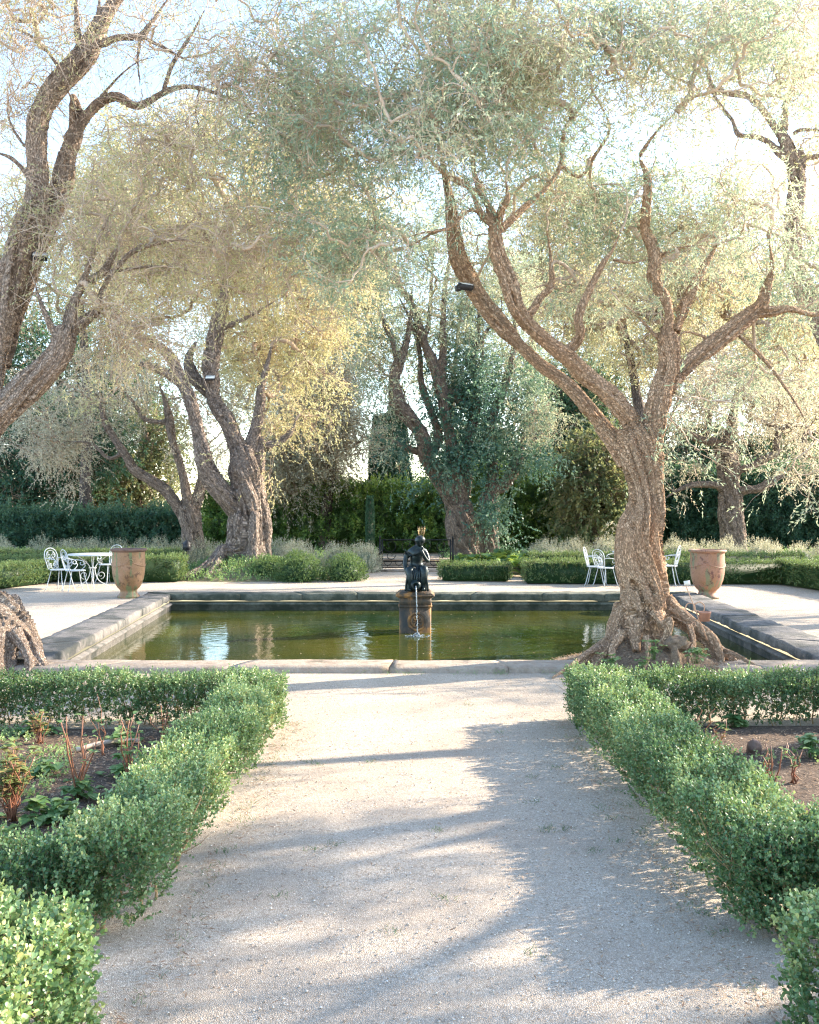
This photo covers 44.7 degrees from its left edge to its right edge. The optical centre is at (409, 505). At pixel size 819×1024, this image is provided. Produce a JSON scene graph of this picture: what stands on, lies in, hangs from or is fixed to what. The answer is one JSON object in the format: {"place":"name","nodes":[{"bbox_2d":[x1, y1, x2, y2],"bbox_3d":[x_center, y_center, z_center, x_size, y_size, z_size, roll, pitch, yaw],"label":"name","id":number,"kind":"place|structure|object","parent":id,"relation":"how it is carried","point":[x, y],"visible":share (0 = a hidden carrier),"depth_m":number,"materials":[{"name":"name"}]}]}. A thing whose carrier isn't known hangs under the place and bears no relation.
{"place":"outdoors","nodes":[
{"label":"outdoors","id":0,"kind":"place"},
{"bbox_2d":[0,553,818,1023],"bbox_3d":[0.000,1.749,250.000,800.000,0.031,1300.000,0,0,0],"label":"ground","id":1,"kind":"structure","parent":0,"point":[52,607],"depth_m":4.67,"materials":[{"name":"beige gravel"}]},
{"bbox_2d":[0,556,58,587],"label":"box hedge","id":2,"kind":"object","parent":1,"relation":"on","point":[15,573],"visible":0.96,"depth_m":21.50,"materials":[{"name":"green plant"}]},
{"bbox_2d":[0,872,109,1023],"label":"box hedge","id":3,"kind":"object","parent":1,"relation":"on","point":[64,941],"visible":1,"depth_m":3.04,"materials":[{"name":"green plant"}]},
{"bbox_2d":[44,548,75,591],"bbox_3d":[-7.167,1.313,20.387,0.511,0.883,0.497,0,0,19],"label":"garden chair","id":4,"kind":"object","parent":1,"relation":"on","point":[57,568],"visible":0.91,"depth_m":20.36,"materials":[{"name":"white paint"}]},
{"bbox_2d":[60,549,89,591],"bbox_3d":[-6.806,1.322,20.237,0.501,0.865,0.487,0,0,-38],"label":"garden chair","id":5,"kind":"object","parent":1,"relation":"on","point":[74,569],"visible":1,"depth_m":20.19,"materials":[{"name":"white paint"}]},
{"bbox_2d":[0,729,177,909],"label":"flower bed","id":6,"kind":"object","parent":1,"relation":"on","point":[101,765],"depth_m":6.68,"materials":[{"name":"brown soil"}]},
{"bbox_2d":[0,737,42,821],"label":"rose bush","id":7,"kind":"object","parent":6,"relation":"on","point":[11,790],"visible":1,"depth_m":5.43,"materials":[{"name":"green plant"}]},
{"bbox_2d":[0,795,68,833],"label":"leafy plant","id":8,"kind":"object","parent":6,"relation":"on","point":[36,803],"visible":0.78,"depth_m":5.41,"materials":[{"name":"green plant"}]},
{"bbox_2d":[7,715,62,734],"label":"leafy plant","id":9,"kind":"object","parent":6,"relation":"on","point":[24,729],"visible":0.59,"depth_m":7.50,"materials":[{"name":"green plant"}]},
{"bbox_2d":[25,708,53,743],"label":"rose bush","id":10,"kind":"object","parent":6,"relation":"on","point":[38,729],"visible":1,"depth_m":7.21,"materials":[{"name":"green plant"}]},
{"bbox_2d":[33,796,82,822],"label":"leafy plant","id":11,"kind":"object","parent":6,"relation":"on","point":[61,807],"visible":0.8,"depth_m":5.42,"materials":[{"name":"green plant"}]},
{"bbox_2d":[29,759,89,781],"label":"leafy plant","id":12,"kind":"object","parent":6,"relation":"on","point":[46,765],"visible":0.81,"depth_m":6.33,"materials":[{"name":"green plant"}]},
{"bbox_2d":[48,776,108,800],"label":"leafy plant","id":13,"kind":"object","parent":6,"relation":"on","point":[83,785],"visible":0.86,"depth_m":5.82,"materials":[{"name":"green plant"}]},
{"bbox_2d":[58,713,99,798],"bbox_3d":[-1.919,1.481,5.835,0.226,0.503,0.239,0,0,0],"label":"rose bush","id":14,"kind":"object","parent":6,"relation":"on","point":[83,766],"visible":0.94,"depth_m":5.83,"materials":[{"name":"brown plant"}]},
{"bbox_2d":[88,694,105,755],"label":"rose bush","id":15,"kind":"object","parent":6,"relation":"on","point":[102,745],"visible":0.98,"depth_m":6.87,"materials":[{"name":"brown plant"}]},
{"bbox_2d":[76,738,139,751],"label":"fallen branch","id":16,"kind":"object","parent":6,"relation":"on","point":[105,742],"visible":0.72,"depth_m":7.08,"materials":[{"name":"grey wood"}]},
{"bbox_2d":[95,753,137,776],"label":"leafy plant","id":17,"kind":"object","parent":6,"relation":"on","point":[118,768],"visible":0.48,"depth_m":6.31,"materials":[{"name":"green plant"}]},
{"bbox_2d":[98,725,143,746],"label":"leafy plant","id":18,"kind":"object","parent":6,"relation":"on","point":[115,734],"visible":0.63,"depth_m":7.21,"materials":[{"name":"green plant"}]},
{"bbox_2d":[112,711,157,785],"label":"rose bush","id":19,"kind":"object","parent":6,"relation":"on","point":[126,753],"visible":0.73,"depth_m":5.86,"materials":[{"name":"brown plant"}]},
{"bbox_2d":[149,705,170,740],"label":"rose bush","id":20,"kind":"object","parent":6,"relation":"on","point":[165,719],"visible":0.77,"depth_m":7.22,"materials":[{"name":"green plant"}]},
{"bbox_2d":[0,723,818,842],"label":"ground cover","id":21,"kind":"object","parent":6,"relation":"on","point":[26,738],"visible":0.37,"depth_m":6.63,"materials":[{"name":"green plant"}]},
{"bbox_2d":[68,553,111,588],"bbox_3d":[-6.722,1.394,21.121,1.000,0.728,1.000,0,0,0],"label":"garden table","id":22,"kind":"object","parent":1,"relation":"on","point":[91,555],"visible":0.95,"depth_m":21.06,"materials":[{"name":"white paint"}]},
{"bbox_2d":[0,545,189,580],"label":"box hedge","id":23,"kind":"object","parent":1,"relation":"on","point":[168,565],"visible":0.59,"depth_m":22.62,"materials":[{"name":"green plant"}]},
{"bbox_2d":[94,545,121,583],"bbox_3d":[-6.737,1.322,22.307,0.487,0.865,0.501,0,0,31],"label":"garden chair","id":24,"kind":"object","parent":1,"relation":"on","point":[108,564],"visible":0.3,"depth_m":22.30,"materials":[{"name":"white paint"}]},
{"bbox_2d":[110,548,146,598],"bbox_3d":[-5.314,1.284,18.834,0.678,0.933,0.678,0,0,38],"label":"urn","id":25,"kind":"object","parent":1,"relation":"on","point":[128,565],"visible":1,"depth_m":18.61,"materials":[{"name":"ceramic"}]},
{"bbox_2d":[0,662,291,940],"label":"box hedge","id":26,"kind":"object","parent":1,"relation":"on","point":[240,712],"visible":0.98,"depth_m":5.20,"materials":[{"name":"green plant"}]},
{"bbox_2d":[0,0,402,675],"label":"olive tree","id":27,"kind":"object","parent":1,"relation":"on","point":[36,222],"visible":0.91,"depth_m":10.80,"materials":[{"name":"twig"},{"name":"bark"},{"name":"grey-green leaf"}]},
{"bbox_2d":[180,560,317,581],"bbox_3d":[-4.066,1.535,24.187,4.754,0.470,3.335,0,0,0],"label":"grassy mound","id":28,"kind":"object","parent":1,"relation":"on","point":[242,573],"visible":0.21,"depth_m":23.04,"materials":[{"name":"plant"}]},
{"bbox_2d":[0,59,437,579],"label":"olive tree","id":29,"kind":"object","parent":28,"relation":"on","point":[241,500],"visible":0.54,"depth_m":24.49,"materials":[{"name":"green plant"}]},
{"bbox_2d":[182,553,327,580],"bbox_3d":[-4.032,1.431,24.198,4.955,0.631,3.314,0,0,0],"label":"ground cover","id":30,"kind":"object","parent":28,"relation":"on","point":[231,564],"visible":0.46,"depth_m":23.32,"materials":[{"name":"green plant"}]},
{"bbox_2d":[249,552,285,576],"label":"round bush","id":31,"kind":"object","parent":1,"relation":"on","point":[267,564],"visible":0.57,"depth_m":23.27,"materials":[{"name":"green plant"}]},
{"bbox_2d":[271,548,326,582],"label":"round bush","id":32,"kind":"object","parent":1,"relation":"on","point":[295,568],"visible":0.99,"depth_m":22.64,"materials":[{"name":"green plant"}]},
{"bbox_2d":[279,538,385,572],"bbox_3d":[-2.064,1.310,25.991,2.969,0.945,1.452,0,0,0],"label":"grey shrub row","id":33,"kind":"object","parent":1,"relation":"on","point":[369,558],"visible":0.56,"depth_m":25.87,"materials":[{"name":"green plant"}]},
{"bbox_2d":[319,552,368,581],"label":"round bush","id":34,"kind":"object","parent":1,"relation":"on","point":[347,568],"visible":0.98,"depth_m":22.85,"materials":[{"name":"green plant"}]},
{"bbox_2d":[367,413,385,494],"bbox_3d":[-1.152,-0.934,39.013,1.123,5.467,1.116,0,0,-44],"label":"cypress tree","id":35,"kind":"object","parent":1,"relation":"on","point":[378,470],"visible":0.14,"depth_m":38.72,"materials":[{"name":"green plant"}]},
{"bbox_2d":[381,403,412,494],"bbox_3d":[-0.481,-1.222,38.572,1.322,6.045,1.383,0,0,0],"label":"cypress tree","id":36,"kind":"object","parent":1,"relation":"on","point":[394,463],"visible":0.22,"depth_m":38.26,"materials":[{"name":"green plant"}]},
{"bbox_2d":[0,677,818,1023],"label":"litter","id":37,"kind":"object","parent":1,"relation":"on","point":[388,815],"visible":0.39,"depth_m":6.17,"materials":[{"name":"brown plant"}]},
{"bbox_2d":[32,663,788,1013],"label":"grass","id":38,"kind":"structure","parent":1,"relation":"on","point":[524,799],"depth_m":5.33,"materials":[{"name":"green plant"}]},
{"bbox_2d":[375,558,449,565],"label":"stone wall","id":39,"kind":"structure","parent":1,"relation":"on","point":[408,563],"depth_m":28.60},
{"bbox_2d":[376,536,453,571],"bbox_3d":[0.181,1.285,26.400,2.131,0.930,0.400,0,0,0],"label":"bench","id":40,"kind":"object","parent":1,"relation":"on","point":[381,546],"depth_m":26.39,"materials":[{"name":"metal"}]},
{"bbox_2d":[14,591,818,672],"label":"pond basin","id":41,"kind":"object","parent":1,"relation":"on","point":[61,647],"visible":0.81,"depth_m":13.98,"materials":[{"name":"stone"}]},
{"bbox_2d":[396,589,434,632],"bbox_3d":[0.087,1.835,15.420,0.593,1.030,0.593,0,0,0],"label":"pedestal","id":42,"kind":"object","parent":41,"relation":"on","point":[408,619],"visible":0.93,"depth_m":15.17,"materials":[{"name":"stone"}]},
{"bbox_2d":[403,526,429,591],"bbox_3d":[0.106,0.829,15.298,0.416,1.003,0.540,0,0,0],"label":"fountain statue","id":43,"kind":"object","parent":42,"relation":"on","point":[416,570],"visible":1,"depth_m":15.21,"materials":[{"name":"brown metal"}]},
{"bbox_2d":[92,610,768,660],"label":"water","id":44,"kind":"structure","parent":41,"relation":"in","point":[191,635],"depth_m":14.78,"materials":[{"name":"green liquid"}]},
{"bbox_2d":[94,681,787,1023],"bbox_3d":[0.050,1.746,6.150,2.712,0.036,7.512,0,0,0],"label":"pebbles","id":45,"kind":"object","parent":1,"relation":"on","point":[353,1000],"visible":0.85,"depth_m":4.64,"materials":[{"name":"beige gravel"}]},
{"bbox_2d":[112,718,787,1023],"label":"litter","id":46,"kind":"object","parent":1,"relation":"on","point":[192,901],"visible":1,"depth_m":4.31,"materials":[{"name":"brown plant"}]},
{"bbox_2d":[435,557,514,580],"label":"box hedge","id":47,"kind":"object","parent":1,"relation":"on","point":[480,570],"visible":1,"depth_m":22.80,"materials":[{"name":"green plant"}]},
{"bbox_2d":[583,547,605,585],"bbox_3d":[4.039,1.330,21.672,0.491,0.847,0.477,0,0,19],"label":"garden chair","id":48,"kind":"object","parent":1,"relation":"on","point":[587,560],"visible":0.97,"depth_m":21.61,"materials":[{"name":"white paint"}]},
{"bbox_2d":[519,532,688,554],"bbox_3d":[5.309,1.252,27.182,4.914,1.060,1.904,0,0,-9],"label":"grey shrub row","id":49,"kind":"object","parent":1,"relation":"on","point":[572,547],"visible":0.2,"depth_m":26.88,"materials":[{"name":"green plant"}]},
{"bbox_2d":[592,549,618,586],"bbox_3d":[4.221,1.348,21.507,0.471,0.812,0.457,0,0,-33],"label":"garden chair","id":50,"kind":"object","parent":1,"relation":"on","point":[604,567],"visible":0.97,"depth_m":21.42,"materials":[{"name":"white paint"}]},
{"bbox_2d":[596,652,620,667],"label":"weed plant","id":51,"kind":"object","parent":1,"relation":"on","point":[612,660],"visible":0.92,"depth_m":10.04,"materials":[{"name":"green plant"}]},
{"bbox_2d":[546,638,744,675],"bbox_3d":[2.597,1.595,10.840,2.246,0.350,1.863,0,0,0],"label":"earth mound","id":52,"kind":"object","parent":1,"relation":"on","point":[631,660],"visible":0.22,"depth_m":10.46,"materials":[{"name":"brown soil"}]},
{"bbox_2d":[154,0,818,678],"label":"olive tree","id":53,"kind":"object","parent":52,"relation":"on","point":[504,86],"visible":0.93,"depth_m":10.80,"materials":[{"name":"green plant"}]},
{"bbox_2d":[455,282,473,291],"bbox_3d":[0.598,-2.459,11.265,0.177,0.102,0.252,0,0,-29],"label":"floodlight","id":54,"kind":"object","parent":53,"relation":"attached to","point":[460,286],"visible":1,"depth_m":11.18,"materials":[{"name":"metal"}]},
{"bbox_2d":[642,639,667,659],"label":"weed plant","id":55,"kind":"object","parent":52,"relation":"on","point":[652,652],"visible":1,"depth_m":10.10,"materials":[{"name":"green plant"}]},
{"bbox_2d":[670,645,682,669],"bbox_3d":[2.714,1.640,10.146,0.127,0.419,0.148,0,0,30],"label":"root stump","id":56,"kind":"object","parent":52,"relation":"on","point":[675,655],"visible":0.48,"depth_m":10.11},
{"bbox_2d":[663,635,691,652],"bbox_3d":[2.804,1.458,10.451,0.246,0.185,0.261,0,0,40],"label":"rock","id":57,"kind":"object","parent":52,"relation":"on","point":[682,643],"visible":0.88,"depth_m":10.38,"materials":[{"name":"grey stone"}]},
{"bbox_2d":[683,647,710,663],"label":"weed plant","id":58,"kind":"object","parent":52,"relation":"on","point":[695,650],"visible":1,"depth_m":10.04,"materials":[{"name":"green plant"}]},
{"bbox_2d":[684,580,710,639],"bbox_3d":[3.018,1.103,10.430,0.282,0.631,0.132,0,0,0],"label":"plant stand","id":59,"kind":"object","parent":52,"relation":"on","point":[704,616],"visible":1,"depth_m":10.44,"materials":[{"name":"metal"}]},
{"bbox_2d":[518,548,807,583],"bbox_3d":[5.981,1.387,23.078,7.072,0.739,2.760,0,0,0],"label":"box hedge","id":60,"kind":"object","parent":1,"relation":"on","point":[749,567],"visible":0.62,"depth_m":22.04,"materials":[{"name":"green plant"}]},
{"bbox_2d":[516,236,818,418],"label":"olive tree","id":61,"kind":"object","parent":1,"relation":"on","point":[630,364],"visible":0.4,"depth_m":23.68,"materials":[{"name":"green plant"}]},
{"bbox_2d":[666,546,680,586],"bbox_3d":[5.635,1.313,21.659,0.511,0.883,0.497,0,0,27],"label":"garden chair","id":62,"kind":"object","parent":1,"relation":"on","point":[677,554],"visible":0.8,"depth_m":21.55,"materials":[{"name":"white paint"}]},
{"bbox_2d":[557,658,818,937],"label":"box hedge","id":63,"kind":"object","parent":1,"relation":"on","point":[756,835],"visible":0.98,"depth_m":5.25,"materials":[{"name":"green plant"}]},
{"bbox_2d":[590,0,818,347],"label":"olive tree","id":64,"kind":"object","parent":1,"relation":"on","point":[800,159],"visible":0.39,"depth_m":14.98,"materials":[{"name":"green plant"}]},
{"bbox_2d":[688,549,726,598],"bbox_3d":[5.600,1.292,18.721,0.706,0.917,0.706,0,0,-36],"label":"urn","id":65,"kind":"object","parent":1,"relation":"on","point":[707,569],"visible":0.98,"depth_m":18.48,"materials":[{"name":"pink ceramic"}]},
{"bbox_2d":[672,534,818,558],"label":"grey shrub row","id":66,"kind":"object","parent":1,"relation":"on","point":[767,546],"visible":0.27,"depth_m":26.77,"materials":[{"name":"green plant"}]},
{"bbox_2d":[698,726,818,889],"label":"flower bed","id":67,"kind":"object","parent":1,"relation":"on","point":[805,769],"depth_m":6.98,"materials":[{"name":"brown soil"}]},
{"bbox_2d":[710,719,730,749],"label":"rose bush","id":68,"kind":"object","parent":67,"relation":"on","point":[723,736],"visible":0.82,"depth_m":7.00,"materials":[{"name":"green plant"}]},
{"bbox_2d":[716,713,749,727],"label":"leafy plant","id":69,"kind":"object","parent":67,"relation":"on","point":[737,720],"visible":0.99,"depth_m":7.71,"materials":[{"name":"green plant"}]},
{"bbox_2d":[746,738,761,754],"bbox_3d":[2.396,1.685,6.927,0.104,0.133,0.096,0,0,0],"label":"rock","id":70,"kind":"object","parent":67,"relation":"on","point":[753,744],"visible":0.8,"depth_m":6.90,"materials":[{"name":"grey stone"}]},
{"bbox_2d":[758,743,782,783],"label":"rose bush","id":71,"kind":"object","parent":67,"relation":"on","point":[768,770],"visible":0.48,"depth_m":5.79,"materials":[{"name":"brown plant"}]},
{"bbox_2d":[782,743,809,784],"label":"rose bush","id":72,"kind":"object","parent":67,"relation":"on","point":[794,759],"visible":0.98,"depth_m":6.18,"materials":[{"name":"brown plant"}]},
{"bbox_2d":[795,732,818,757],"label":"leafy plant","id":73,"kind":"object","parent":67,"relation":"on","point":[810,740],"visible":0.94,"depth_m":6.80,"materials":[{"name":"green plant"}]},
{"bbox_2d":[765,884,818,1023],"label":"box hedge","id":74,"kind":"object","parent":1,"relation":"on","point":[804,918],"visible":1,"depth_m":3.26,"materials":[{"name":"green plant"}]},
{"bbox_2d":[774,554,818,589],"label":"box hedge","id":75,"kind":"object","parent":1,"relation":"on","point":[803,572],"visible":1,"depth_m":21.07,"materials":[{"name":"green plant"}]},
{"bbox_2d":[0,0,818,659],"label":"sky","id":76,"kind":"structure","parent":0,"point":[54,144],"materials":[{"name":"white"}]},
{"label":"planting soil","id":77,"kind":"structure","parent":0,"visible":0},
{"bbox_2d":[303,165,592,557],"bbox_3d":[1.115,-4.507,31.309,9.684,13.060,7.564,0,0,-18],"label":"olive tree","id":78,"kind":"object","parent":77,"relation":"on","point":[468,528],"visible":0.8,"depth_m":30.77,"materials":[{"name":"green plant"}]},
{"bbox_2d":[451,548,530,575],"bbox_3d":[2.619,1.479,26.079,3.504,0.607,4.443,0,0,0],"label":"acanthus","id":79,"kind":"object","parent":77,"relation":"on","point":[502,555],"visible":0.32,"depth_m":26.09,"materials":[{"name":"green plant"}]},
{"bbox_2d":[469,454,615,551],"bbox_3d":[5.522,-0.109,37.248,7.643,3.806,3.210,0,0,-4],"label":"laurel hedge","id":80,"kind":"object","parent":77,"relation":"on","point":[526,501],"visible":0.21,"depth_m":36.45,"materials":[{"name":"green plant"}]},
{"bbox_2d":[475,148,655,484],"bbox_3d":[5.906,-5.821,37.957,7.517,15.301,6.129,0,0,22],"label":"olive tree","id":81,"kind":"object","parent":77,"relation":"on","point":[550,359],"visible":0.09,"depth_m":37.60,"materials":[{"name":"green plant"}]},
{"bbox_2d":[519,413,670,549],"bbox_3d":[6.501,-0.523,34.475,5.043,5.505,4.255,0,0,21],"label":"broadleaf tree","id":82,"kind":"object","parent":77,"relation":"on","point":[595,497],"visible":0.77,"depth_m":33.82,"materials":[{"name":"green plant"}]},
{"bbox_2d":[598,302,818,550],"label":"olive tree","id":83,"kind":"object","parent":77,"relation":"on","point":[730,495],"visible":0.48,"depth_m":30.58,"materials":[{"name":"green plant"}]},
{"bbox_2d":[662,452,818,550],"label":"laurel hedge","id":84,"kind":"object","parent":77,"relation":"on","point":[772,518],"visible":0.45,"depth_m":37.18,"materials":[{"name":"green plant"}]},
{"label":"planting soil","id":85,"kind":"structure","parent":0,"visible":0},
{"bbox_2d":[0,386,157,524],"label":"broadleaf tree","id":86,"kind":"object","parent":85,"relation":"on","point":[17,487],"visible":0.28,"depth_m":40.00,"materials":[{"name":"green plant"}]},
{"bbox_2d":[39,435,126,509],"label":"broadleaf tree","id":87,"kind":"object","parent":85,"relation":"on","point":[96,503],"visible":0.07,"depth_m":42.51,"materials":[{"name":"green plant"}]},
{"bbox_2d":[0,230,188,452],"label":"broadleaf tree","id":88,"kind":"object","parent":85,"relation":"on","point":[24,337],"visible":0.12,"depth_m":48.86,"materials":[{"name":"green plant"}]},
{"bbox_2d":[0,530,195,564],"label":"grey shrub row","id":89,"kind":"object","parent":85,"relation":"on","point":[5,544],"visible":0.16,"depth_m":27.23,"materials":[{"name":"green plant"}]},
{"bbox_2d":[0,491,204,548],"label":"laurel hedge","id":90,"kind":"object","parent":85,"relation":"on","point":[133,524],"visible":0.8,"depth_m":36.66,"materials":[{"name":"green plant"}]},
{"bbox_2d":[0,135,247,525],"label":"olive tree","id":91,"kind":"object","parent":85,"relation":"on","point":[86,497],"visible":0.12,"depth_m":37.81,"materials":[{"name":"green plant"}]},
{"bbox_2d":[0,317,275,551],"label":"olive tree","id":92,"kind":"object","parent":85,"relation":"on","point":[186,508],"visible":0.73,"depth_m":27.26,"materials":[{"name":"green plant"}]},
{"bbox_2d":[93,378,205,510],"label":"broadleaf tree","id":93,"kind":"object","parent":85,"relation":"on","point":[138,488],"visible":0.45,"depth_m":43.48,"materials":[{"name":"green plant"}]},
{"bbox_2d":[187,532,308,568],"bbox_3d":[-4.432,1.256,27.572,3.800,1.055,1.328,0,0,-8],"label":"grey shrub row","id":94,"kind":"object","parent":85,"relation":"on","point":[200,553],"visible":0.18,"depth_m":27.34,"materials":[{"name":"green plant"}]},
{"bbox_2d":[147,185,407,441],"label":"olive tree","id":95,"kind":"object","parent":85,"relation":"on","point":[236,378],"visible":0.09,"depth_m":41.23,"materials":[{"name":"green plant"}]},
{"bbox_2d":[223,325,400,552],"bbox_3d":[-3.609,-2.381,35.978,6.620,8.584,5.725,0,0,0],"label":"olive tree","id":96,"kind":"object","parent":85,"relation":"on","point":[295,472],"visible":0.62,"depth_m":35.24,"materials":[{"name":"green plant"}]},
{"bbox_2d":[191,469,449,552],"bbox_3d":[-2.994,0.049,36.469,10.308,3.534,2.984,0,0,0],"label":"laurel hedge","id":97,"kind":"object","parent":85,"relation":"on","point":[348,528],"visible":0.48,"depth_m":35.85,"materials":[{"name":"green plant"}]},
{"bbox_2d":[246,205,462,407],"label":"broadleaf tree","id":98,"kind":"object","parent":85,"relation":"on","point":[416,363],"depth_m":57.72,"materials":[{"name":"green plant"}]},
{"bbox_2d":[365,495,374,553],"bbox_3d":[-1.132,0.721,28.499,0.316,2.060,0.319,0,0,0],"label":"slim cypress","id":99,"kind":"object","parent":85,"relation":"on","point":[370,520],"visible":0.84,"depth_m":28.42,"materials":[{"name":"green plant"}]},
{"bbox_2d":[15,543,817,565],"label":"ground cover","id":100,"kind":"object","parent":85,"relation":"on","point":[445,555],"visible":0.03,"depth_m":32.71,"materials":[{"name":"green plant"}]},
{"bbox_2d":[415,352,631,496],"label":"broadleaf tree","id":101,"kind":"object","parent":85,"relation":"on","point":[570,408],"visible":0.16,"depth_m":44.90,"materials":[{"name":"green plant"}]},
{"bbox_2d":[544,330,647,427],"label":"broadleaf tree","id":102,"kind":"object","parent":85,"relation":"on","point":[616,382],"visible":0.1,"depth_m":54.23,"materials":[{"name":"green plant"}]},
{"bbox_2d":[561,202,814,446],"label":"olive tree","id":103,"kind":"object","parent":85,"relation":"on","point":[731,246],"visible":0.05,"depth_m":43.64,"materials":[{"name":"green plant"}]},
{"bbox_2d":[637,260,818,461],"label":"olive tree","id":104,"kind":"object","parent":85,"relation":"on","point":[802,438],"visible":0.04,"depth_m":41.59,"materials":[{"name":"green plant"}]},
{"bbox_2d":[662,409,818,483],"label":"broadleaf tree","id":105,"kind":"object","parent":85,"relation":"on","point":[750,447],"visible":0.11,"depth_m":42.98,"materials":[{"name":"green plant"}]},
{"bbox_2d":[742,272,818,468],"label":"broadleaf tree","id":106,"kind":"object","parent":85,"relation":"on","point":[813,435],"depth_m":47.14,"materials":[{"name":"green plant"}]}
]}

